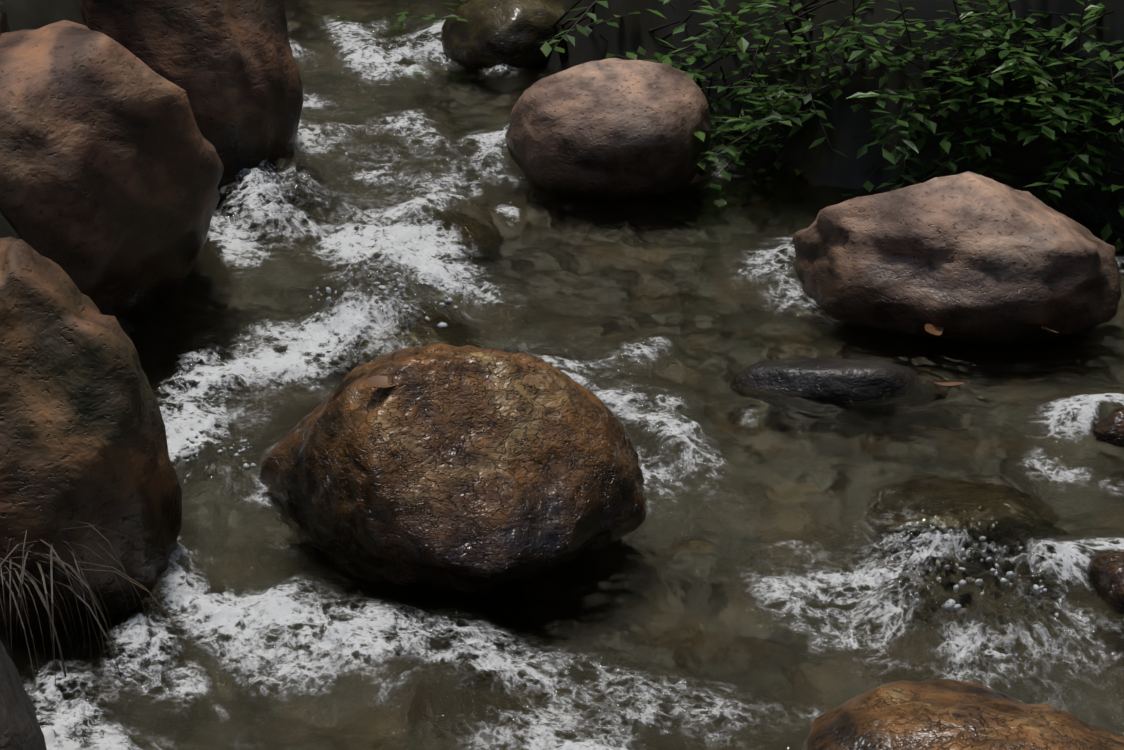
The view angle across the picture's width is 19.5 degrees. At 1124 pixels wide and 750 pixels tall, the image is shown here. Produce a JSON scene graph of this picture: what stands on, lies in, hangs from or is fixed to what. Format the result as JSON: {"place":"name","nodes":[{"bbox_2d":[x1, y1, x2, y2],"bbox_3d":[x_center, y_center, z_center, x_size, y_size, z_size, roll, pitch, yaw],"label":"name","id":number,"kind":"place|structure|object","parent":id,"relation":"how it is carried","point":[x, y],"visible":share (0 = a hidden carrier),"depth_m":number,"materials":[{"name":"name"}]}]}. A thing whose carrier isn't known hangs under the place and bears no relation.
{"place":"outdoors","nodes":[
{"label":"outdoors","id":0,"kind":"place"},
{"bbox_2d":[397,0,465,21],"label":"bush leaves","id":1,"kind":"object","parent":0,"point":[401,17],"depth_m":7.53,"materials":[{"name":"green plant"}]},
{"bbox_2d":[442,14,467,21],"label":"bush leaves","id":2,"kind":"object","parent":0,"point":[454,16],"depth_m":7.33,"materials":[{"name":"green plant"}]},
{"bbox_2d":[0,0,1123,659],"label":"bank","id":3,"kind":"structure","parent":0,"point":[822,164],"depth_m":6.53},
{"bbox_2d":[0,0,11,34],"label":"boulder","id":4,"kind":"object","parent":3,"relation":"on","point":[4,26],"visible":0.04,"depth_m":5.87,"materials":[{"name":"brown stone"}]},
{"bbox_2d":[0,640,46,749],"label":"boulder","id":5,"kind":"object","parent":3,"relation":"on","point":[20,728],"visible":1,"depth_m":4.03,"materials":[{"name":"stone"}]},
{"bbox_2d":[0,236,181,632],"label":"boulder","id":6,"kind":"object","parent":3,"relation":"on","point":[83,437],"visible":0.65,"depth_m":4.64,"materials":[{"name":"brown stone"}]},
{"bbox_2d":[0,518,207,686],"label":"dry grass","id":7,"kind":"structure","parent":3,"relation":"on","point":[43,575],"depth_m":4.56,"materials":[{"name":"brown plant"}]},
{"bbox_2d":[0,20,223,324],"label":"boulder","id":8,"kind":"object","parent":3,"relation":"on","point":[111,168],"visible":0.77,"depth_m":5.57,"materials":[{"name":"brown stone"}]},
{"bbox_2d":[80,0,302,184],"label":"boulder","id":9,"kind":"object","parent":3,"relation":"on","point":[230,67],"visible":0.46,"depth_m":6.43,"materials":[{"name":"brown stone"}]},
{"bbox_2d":[259,343,646,594],"bbox_3d":[-0.133,0.164,5.049,0.528,0.454,0.547,-12,21,-34],"label":"boulder","id":10,"kind":"object","parent":3,"relation":"on","point":[466,468],"visible":0.77,"depth_m":4.87,"materials":[{"name":"brown stone"}]},
{"bbox_2d":[364,376,397,387],"bbox_3d":[-0.266,0.009,4.869,0.037,0.010,0.051,16,24,41],"label":"dead leaf","id":11,"kind":"object","parent":10,"relation":"on","point":[379,381],"visible":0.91,"depth_m":4.87,"materials":[{"name":"beige plant"}]},
{"bbox_2d":[440,0,563,67],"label":"rock","id":12,"kind":"object","parent":3,"relation":"on","point":[490,33],"visible":0.62,"depth_m":7.26,"materials":[{"name":"brown stone"}]},
{"bbox_2d":[10,0,1123,749],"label":"water surface","id":13,"kind":"object","parent":3,"relation":"on","point":[734,590],"visible":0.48,"depth_m":5.19,"materials":[{"name":"grey liquid"}]},
{"bbox_2d":[170,423,256,477],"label":"water droplets","id":14,"kind":"object","parent":13,"relation":"on","point":[195,453],"visible":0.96,"depth_m":5.12,"materials":[{"name":"white liquid"}]},
{"bbox_2d":[309,266,461,333],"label":"water droplets","id":15,"kind":"object","parent":13,"relation":"on","point":[443,325],"visible":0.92,"depth_m":5.79,"materials":[{"name":"white liquid"}]},
{"bbox_2d":[540,0,640,63],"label":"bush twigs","id":16,"kind":"object","parent":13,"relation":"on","point":[562,43],"depth_m":7.03,"materials":[{"name":"green plant"}]},
{"bbox_2d":[642,0,815,157],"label":"bush leaves","id":17,"kind":"object","parent":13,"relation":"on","point":[690,60],"depth_m":6.74,"materials":[{"name":"green plant"}]},
{"bbox_2d":[694,0,825,189],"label":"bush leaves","id":18,"kind":"object","parent":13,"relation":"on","point":[732,151],"depth_m":6.61,"materials":[{"name":"green plant"}]},
{"bbox_2d":[780,22,1020,193],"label":"bush leaves","id":19,"kind":"object","parent":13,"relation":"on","point":[897,155],"depth_m":6.41,"materials":[{"name":"green plant"}]},
{"bbox_2d":[925,324,943,334],"bbox_3d":[0.655,-0.080,5.771,0.055,0.007,0.032,-14,51,-46],"label":"fallen leaf","id":20,"kind":"object","parent":13,"relation":"on","point":[933,329],"visible":0.93,"depth_m":5.78,"materials":[{"name":"brown plant"}]},
{"bbox_2d":[934,382,964,386],"bbox_3d":[0.654,0.016,5.535,0.046,0.008,0.035,-5,18,-15],"label":"fallen leaf","id":21,"kind":"object","parent":13,"relation":"on","point":[950,384],"visible":0.91,"depth_m":5.54,"materials":[{"name":"brown plant"}]},
{"bbox_2d":[856,0,1084,178],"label":"bush leaves","id":22,"kind":"object","parent":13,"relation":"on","point":[919,145],"depth_m":6.40,"materials":[{"name":"green plant"}]},
{"bbox_2d":[879,522,1063,641],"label":"water droplets","id":23,"kind":"object","parent":13,"relation":"on","point":[950,604],"visible":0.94,"depth_m":4.65,"materials":[{"name":"white liquid"}]},
{"bbox_2d":[872,0,1078,180],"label":"bush leaves","id":24,"kind":"object","parent":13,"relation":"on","point":[966,150],"depth_m":6.37,"materials":[{"name":"green plant"}]},
{"bbox_2d":[908,0,1123,162],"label":"bush leaves","id":25,"kind":"object","parent":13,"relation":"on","point":[997,78],"depth_m":6.34,"materials":[{"name":"green plant"}]},
{"bbox_2d":[964,6,1123,219],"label":"bush leaves","id":26,"kind":"object","parent":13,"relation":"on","point":[1084,206],"depth_m":6.29,"materials":[{"name":"green plant"}]},
{"bbox_2d":[1041,326,1057,332],"bbox_3d":[0.858,-0.078,5.780,0.032,0.007,0.055,13,10,-18],"label":"fallen leaf","id":27,"kind":"object","parent":13,"relation":"on","point":[1045,328],"visible":0.98,"depth_m":5.79,"materials":[{"name":"brown plant"}]},
{"bbox_2d":[505,58,711,194],"bbox_3d":[0.095,-0.465,6.603,0.418,0.339,0.363,-1,18,-2],"label":"boulder","id":28,"kind":"object","parent":3,"relation":"on","point":[614,125],"visible":0.83,"depth_m":6.46,"materials":[{"name":"brown stone"}]},
{"bbox_2d":[736,358,917,400],"bbox_3d":[0.475,0.037,5.596,0.380,0.137,0.179,-1,18,-2],"label":"rock","id":29,"kind":"object","parent":3,"relation":"on","point":[825,379],"visible":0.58,"depth_m":5.53,"materials":[{"name":"grey stone"}]},
{"bbox_2d":[792,171,1120,342],"bbox_3d":[0.709,-0.203,5.956,0.611,0.347,0.417,4,18,14],"label":"boulder","id":30,"kind":"object","parent":3,"relation":"on","point":[967,255],"visible":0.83,"depth_m":5.81,"materials":[{"name":"brown stone"}]},
{"bbox_2d":[801,679,1123,749],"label":"boulder","id":31,"kind":"object","parent":3,"relation":"on","point":[940,714],"visible":1,"depth_m":3.86,"materials":[{"name":"brown stone"}]},
{"bbox_2d":[932,0,1123,131],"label":"bush leaves","id":32,"kind":"object","parent":3,"relation":"attached to","point":[1073,34],"depth_m":6.38,"materials":[{"name":"green plant"}]},
{"bbox_2d":[1089,551,1123,612],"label":"edge rock","id":33,"kind":"object","parent":3,"relation":"on","point":[1107,569],"visible":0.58,"depth_m":4.82,"materials":[{"name":"brown stone"}]},
{"bbox_2d":[1095,409,1123,445],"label":"edge rock","id":34,"kind":"object","parent":3,"relation":"on","point":[1109,428],"visible":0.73,"depth_m":5.36,"materials":[{"name":"brown stone"}]},
{"bbox_2d":[606,0,815,162],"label":"bush leaves","id":35,"kind":"object","parent":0,"point":[717,106],"depth_m":6.77,"materials":[{"name":"green plant"}]},
{"bbox_2d":[648,0,799,61],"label":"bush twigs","id":36,"kind":"object","parent":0,"point":[667,25],"depth_m":6.89,"materials":[{"name":"green plant"}]},
{"bbox_2d":[700,1,888,156],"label":"bush leaves","id":37,"kind":"object","parent":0,"point":[761,121],"depth_m":6.56,"materials":[{"name":"green plant"}]},
{"bbox_2d":[732,0,894,75],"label":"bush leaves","id":38,"kind":"object","parent":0,"point":[742,43],"depth_m":6.53,"materials":[{"name":"green plant"}]},
{"bbox_2d":[758,0,1001,116],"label":"bush leaves","id":39,"kind":"object","parent":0,"point":[875,59],"depth_m":6.45,"materials":[{"name":"green plant"}]},
{"bbox_2d":[915,0,1123,222],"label":"bush leaves","id":40,"kind":"object","parent":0,"point":[1022,134],"depth_m":6.36,"materials":[{"name":"green plant"}]},
{"bbox_2d":[996,84,1123,241],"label":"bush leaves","id":41,"kind":"object","parent":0,"point":[1106,231],"depth_m":6.31,"materials":[{"name":"green plant"}]}
]}

